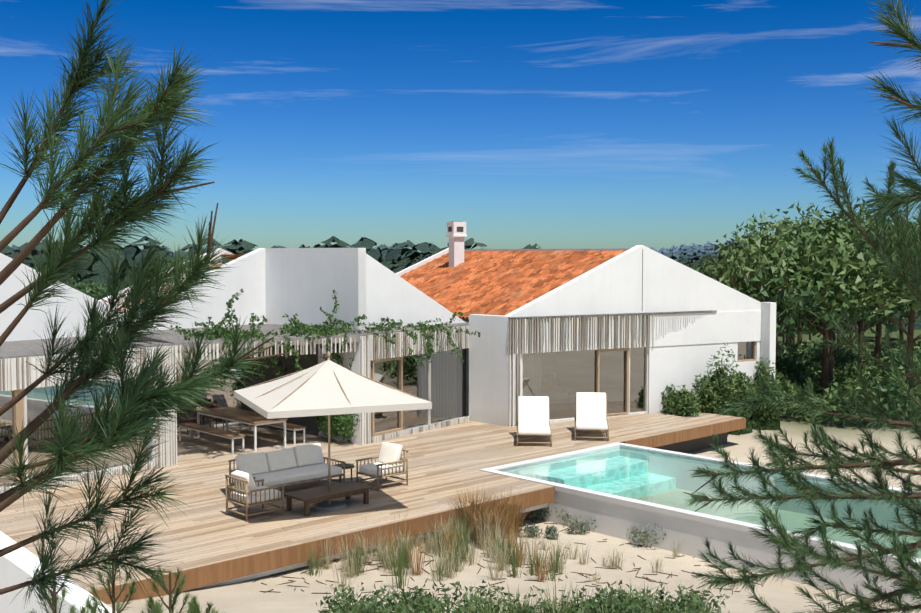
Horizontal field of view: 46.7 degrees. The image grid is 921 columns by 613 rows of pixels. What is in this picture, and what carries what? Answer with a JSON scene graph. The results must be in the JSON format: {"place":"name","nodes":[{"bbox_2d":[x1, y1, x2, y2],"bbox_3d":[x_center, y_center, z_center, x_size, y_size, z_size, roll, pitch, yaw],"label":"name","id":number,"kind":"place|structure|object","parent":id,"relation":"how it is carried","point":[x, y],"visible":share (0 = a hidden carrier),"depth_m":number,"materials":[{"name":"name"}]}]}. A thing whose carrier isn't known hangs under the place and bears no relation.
{"place":"outdoors","nodes":[
{"label":"outdoors","id":0,"kind":"place"},
{"bbox_2d":[26,565,77,612],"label":"sapling","id":1,"kind":"object","parent":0,"point":[56,600],"depth_m":8.94,"materials":[{"name":"green plant"}]},
{"bbox_2d":[0,351,241,487],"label":"window glass","id":2,"kind":"object","parent":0,"point":[36,399],"visible":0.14,"depth_m":24.63,"materials":[{"name":"clear glass"}]},
{"bbox_2d":[0,0,289,611],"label":"pine","id":3,"kind":"object","parent":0,"point":[143,280],"depth_m":5.13,"materials":[{"name":"green plant"}]},
{"bbox_2d":[276,355,299,365],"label":"house pendant lamps","id":4,"kind":"object","parent":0,"point":[280,363],"visible":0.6,"depth_m":28.55,"materials":[{"name":"black metal"}]},
{"bbox_2d":[241,344,465,435],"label":"house interior walls","id":5,"kind":"structure","parent":0,"point":[309,423],"depth_m":31.45,"materials":[{"name":"white paint"}]},
{"bbox_2d":[0,236,920,330],"bbox_3d":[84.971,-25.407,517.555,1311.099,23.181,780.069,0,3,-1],"label":"distant trees","id":6,"kind":"object","parent":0,"point":[396,257],"visible":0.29,"depth_m":155.31,"materials":[{"name":"green plant"}]},
{"bbox_2d":[0,0,920,251],"label":"sky","id":7,"kind":"structure","parent":0,"point":[550,124],"materials":[{"name":"blue"}]},
{"bbox_2d":[106,324,920,612],"bbox_3d":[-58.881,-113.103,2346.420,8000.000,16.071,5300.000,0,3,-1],"label":"sand ground","id":8,"kind":"structure","parent":0,"point":[247,596],"depth_m":19.56,"materials":[{"name":"beige sand"}]},
{"bbox_2d":[0,531,116,612],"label":"neighbour wall","id":9,"kind":"structure","parent":8,"relation":"on","point":[23,560],"depth_m":11.14,"materials":[{"name":"white paint"}]},
{"bbox_2d":[83,556,137,612],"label":"sapling","id":10,"kind":"object","parent":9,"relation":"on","point":[130,589],"depth_m":9.44,"materials":[{"name":"green plant"}]},
{"bbox_2d":[144,566,196,612],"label":"sapling","id":11,"kind":"object","parent":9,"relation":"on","point":[151,600],"depth_m":9.41,"materials":[{"name":"green plant"}]},
{"bbox_2d":[68,594,102,612],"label":"shrub","id":12,"kind":"object","parent":8,"relation":"on","point":[93,607],"depth_m":8.49,"materials":[{"name":"green plant"}]},
{"bbox_2d":[185,594,224,612],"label":"shrub","id":13,"kind":"object","parent":8,"relation":"on","point":[194,606],"depth_m":9.11,"materials":[{"name":"green plant"}]},
{"bbox_2d":[186,503,547,590],"bbox_3d":[-8.107,5.346,14.784,27.620,1.000,0.180,-3,4,-43],"label":"deck base","id":14,"kind":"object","parent":8,"relation":"on","point":[267,573],"depth_m":19.33,"materials":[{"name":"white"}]},
{"bbox_2d":[0,222,775,493],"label":"house walls","id":15,"kind":"structure","parent":8,"relation":"on","point":[275,284],"depth_m":33.04,"materials":[{"name":"white paint"}]},
{"bbox_2d":[0,315,653,492],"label":"house slats","id":16,"kind":"object","parent":15,"relation":"attached to","point":[168,449],"depth_m":30.78,"materials":[{"name":"grey wood"}]},
{"bbox_2d":[0,310,716,358],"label":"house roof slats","id":17,"kind":"object","parent":15,"relation":"attached to","point":[13,349],"visible":0.48,"depth_m":28.23,"materials":[{"name":"white wood"}]},
{"bbox_2d":[170,289,480,442],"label":"vines","id":18,"kind":"object","parent":17,"relation":"on","point":[337,422],"depth_m":29.40,"materials":[{"name":"green plant"}]},
{"bbox_2d":[121,250,626,318],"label":"house roof tiles","id":19,"kind":"object","parent":15,"relation":"on","point":[503,283],"visible":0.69,"depth_m":37.48,"materials":[{"name":"orange tile"}]},
{"bbox_2d":[14,341,755,483],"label":"window frames","id":20,"kind":"structure","parent":15,"relation":"in","point":[18,413],"depth_m":30.73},
{"bbox_2d":[374,342,752,432],"bbox_3d":[3.336,2.398,34.237,14.940,2.300,1.902,-2,3,-31],"label":"window glass","id":21,"kind":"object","parent":20,"relation":"in","point":[560,380],"depth_m":33.20,"materials":[{"name":"glass"}]},
{"bbox_2d":[351,483,556,581],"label":"ornamental grass","id":22,"kind":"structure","parent":8,"relation":"on","point":[509,516],"depth_m":21.84,"materials":[{"name":"plant"}]},
{"bbox_2d":[307,507,682,590],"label":"pale grass","id":23,"kind":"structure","parent":8,"relation":"on","point":[483,545],"depth_m":19.98,"materials":[{"name":"beige plant"}]},
{"bbox_2d":[252,521,762,597],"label":"ground twigs","id":24,"kind":"object","parent":8,"relation":"on","point":[649,580],"visible":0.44,"depth_m":19.27,"materials":[{"name":"brown wood"}]},
{"bbox_2d":[291,501,727,612],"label":"green grass","id":25,"kind":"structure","parent":8,"relation":"on","point":[404,561],"depth_m":18.28,"materials":[{"name":"green plant"}]},
{"bbox_2d":[316,578,729,612],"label":"green shrubs","id":26,"kind":"object","parent":8,"relation":"on","point":[592,604],"visible":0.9,"depth_m":13.93,"materials":[{"name":"green plant"}]},
{"bbox_2d":[519,502,666,546],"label":"shrubs","id":27,"kind":"object","parent":8,"relation":"on","point":[550,531],"visible":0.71,"depth_m":22.67,"materials":[{"name":"green plant"}]},
{"bbox_2d":[519,432,726,520],"bbox_3d":[-8.739,4.831,24.074,39.300,1.280,13.600,-3,4,-43],"label":"deck substructure","id":28,"kind":"object","parent":8,"relation":"on","point":[697,444],"depth_m":33.04,"materials":[{"name":"grey"}]},
{"bbox_2d":[89,413,745,603],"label":"deck fascia","id":29,"kind":"structure","parent":28,"relation":"on","point":[210,574],"depth_m":19.84,"materials":[{"name":"brown wood"}]},
{"bbox_2d":[0,412,741,591],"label":"deck boards","id":30,"kind":"object","parent":29,"relation":"on","point":[444,462],"visible":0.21,"depth_m":23.59,"materials":[{"name":"brown wood"}]},
{"bbox_2d":[179,401,223,434],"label":"dining chairs","id":31,"kind":"object","parent":30,"relation":"on","point":[207,405],"visible":0.54,"depth_m":31.36,"materials":[{"name":"brown wood"}]},
{"bbox_2d":[179,412,304,453],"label":"dining steel frames","id":32,"kind":"structure","parent":30,"relation":"on","point":[249,424],"depth_m":29.23,"materials":[{"name":"white metal"}]},
{"bbox_2d":[178,407,305,437],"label":"timber dining tops","id":33,"kind":"object","parent":32,"relation":"on","point":[247,416],"visible":0.85,"depth_m":29.47,"materials":[{"name":"brown wood"}]},
{"bbox_2d":[225,474,284,521],"bbox_3d":[-4.142,3.791,21.498,0.902,0.819,0.800,-3,4,-43],"label":"armchair frame","id":34,"kind":"object","parent":30,"relation":"on","point":[240,503],"visible":0.85,"depth_m":21.24,"materials":[{"name":"brown wood"}]},
{"bbox_2d":[230,470,280,503],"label":"armchair cushions","id":35,"kind":"object","parent":34,"relation":"on","point":[245,476],"visible":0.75,"depth_m":21.23,"materials":[{"name":"white fabric"}]},
{"bbox_2d":[228,457,345,494],"bbox_3d":[-3.786,3.692,23.439,2.410,0.819,1.002,-3,4,-43],"label":"sofa frame","id":36,"kind":"object","parent":30,"relation":"on","point":[318,479],"visible":0.17,"depth_m":23.48,"materials":[{"name":"brown wood"}]},
{"bbox_2d":[233,443,341,486],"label":"sofa cushions","id":37,"kind":"object","parent":36,"relation":"on","point":[295,464],"visible":0.83,"depth_m":23.40,"materials":[{"name":"white fabric"}]},
{"bbox_2d":[284,481,372,516],"bbox_3d":[-2.749,3.988,22.140,1.750,0.360,0.768,-3,4,-43],"label":"coffee table","id":38,"kind":"object","parent":30,"relation":"on","point":[346,490],"visible":1,"depth_m":21.98,"materials":[{"name":"brown wood"}]},
{"bbox_2d":[233,351,423,490],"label":"umbrella pole ribs","id":39,"kind":"object","parent":30,"relation":"on","point":[329,460],"visible":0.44,"depth_m":22.00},
{"bbox_2d":[234,360,431,418],"bbox_3d":[-2.714,1.538,21.978,3.288,0.890,3.288,-1,3,-23],"label":"umbrella canopy","id":40,"kind":"object","parent":39,"relation":"on","point":[320,392],"visible":0.94,"depth_m":21.00,"materials":[{"name":"beige fabric"}]},
{"bbox_2d":[313,500,345,510],"bbox_3d":[-2.714,4.020,22.105,0.680,0.300,0.680,0,3,-1],"label":"umbrella base","id":41,"kind":"object","parent":30,"relation":"on","point":[329,505],"visible":0.83,"depth_m":21.97,"materials":[{"name":"grey concrete"}]},
{"bbox_2d":[334,463,353,482],"bbox_3d":[-2.655,3.838,24.290,0.468,0.440,0.480,0,3,-1],"label":"side table","id":42,"kind":"object","parent":30,"relation":"on","point":[349,466],"visible":0.54,"depth_m":24.26,"materials":[{"name":"brown wood"}]},
{"bbox_2d":[356,449,408,490],"bbox_3d":[-1.777,3.656,24.148,0.902,0.819,0.800,-3,4,-43],"label":"armchair frame","id":43,"kind":"object","parent":30,"relation":"on","point":[392,475],"visible":0.65,"depth_m":24.05,"materials":[{"name":"brown wood"}]},
{"bbox_2d":[359,442,402,475],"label":"armchair cushions","id":44,"kind":"object","parent":43,"relation":"on","point":[390,452],"visible":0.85,"depth_m":24.10,"materials":[{"name":"white fabric"}]},
{"bbox_2d":[517,398,551,446],"bbox_3d":[2.067,3.231,30.088,0.964,1.060,2.250,0,3,3],"label":"lounge chair frame","id":45,"kind":"object","parent":30,"relation":"on","point":[549,437],"visible":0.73,"depth_m":29.95,"materials":[{"name":"brown wood"}]},
{"bbox_2d":[518,396,550,434],"bbox_3d":[2.059,3.041,29.915,0.880,0.807,1.921,0,3,3],"label":"lounger mattress","id":46,"kind":"object","parent":45,"relation":"on","point":[533,415],"visible":1,"depth_m":30.40,"materials":[{"name":"white fabric"}]},
{"bbox_2d":[574,395,608,440],"bbox_3d":[3.794,3.188,30.926,0.964,1.060,2.250,0,3,6],"label":"lounge chair frame","id":47,"kind":"object","parent":30,"relation":"on","point":[607,430],"visible":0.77,"depth_m":30.78,"materials":[{"name":"brown wood"}]},
{"bbox_2d":[576,392,607,429],"bbox_3d":[3.776,2.998,30.752,0.880,0.807,1.921,0,3,6],"label":"lounger mattress","id":48,"kind":"object","parent":47,"relation":"on","point":[590,410],"visible":1,"depth_m":31.24,"materials":[{"name":"white fabric"}]},
{"bbox_2d":[480,442,920,604],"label":"swimming pool","id":49,"kind":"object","parent":8,"relation":"in","point":[612,515],"visible":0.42,"depth_m":22.84,"materials":[{"name":"white concrete"}]},
{"bbox_2d":[497,446,901,497],"bbox_3d":[7.902,4.910,22.030,5.010,1.430,15.540,-3,4,-43],"label":"pool shell","id":50,"kind":"object","parent":49,"relation":"in","point":[605,483],"depth_m":27.37},
{"bbox_2d":[661,343,782,435],"bbox_3d":[8.903,2.759,36.080,5.359,3.243,1.962,-2,4,-38],"label":"deck bush","id":51,"kind":"object","parent":8,"relation":"on","point":[737,383],"depth_m":35.34,"materials":[{"name":"green plant"}]},
{"bbox_2d":[683,136,920,612],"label":"pine","id":52,"kind":"object","parent":8,"relation":"on","point":[903,555],"depth_m":8.87,"materials":[{"name":"green plant"}]},
{"bbox_2d":[773,256,920,421],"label":"tree trunks","id":53,"kind":"object","parent":8,"relation":"on","point":[828,356],"visible":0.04,"depth_m":40.68,"materials":[{"name":"brown wood"}]},
{"bbox_2d":[55,212,920,420],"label":"trees","id":54,"kind":"object","parent":53,"relation":"attached to","point":[791,318],"visible":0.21,"depth_m":40.04,"materials":[{"name":"green plant"}]},
{"bbox_2d":[685,199,920,425],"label":"trees","id":55,"kind":"object","parent":53,"relation":"attached to","point":[743,267],"visible":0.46,"depth_m":41.14,"materials":[{"name":"green plant"}]},
{"bbox_2d":[448,221,642,325],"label":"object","id":56,"kind":"object","parent":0,"point":[459,229],"visible":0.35,"depth_m":42.46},
{"bbox_2d":[503,448,920,558],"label":"pool water","id":57,"kind":"structure","parent":0,"point":[681,474],"depth_m":24.41,"materials":[{"name":"teal liquid"}]},
{"bbox_2d":[852,0,920,235],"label":"pine","id":58,"kind":"object","parent":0,"point":[890,23],"depth_m":6.15,"materials":[{"name":"green plant"}]},
{"bbox_3d":[-2.479,3.148,8.696,0.554,1.300,0.513,0,3,-1],"label":"sapling stem","id":59,"kind":"object","parent":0,"visible":0},
{"bbox_2d":[141,599,173,612],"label":"shrub","id":60,"kind":"object","parent":59,"relation":"attached to","point":[155,609],"visible":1,"depth_m":8.75,"materials":[{"name":"green plant"}]}
]}

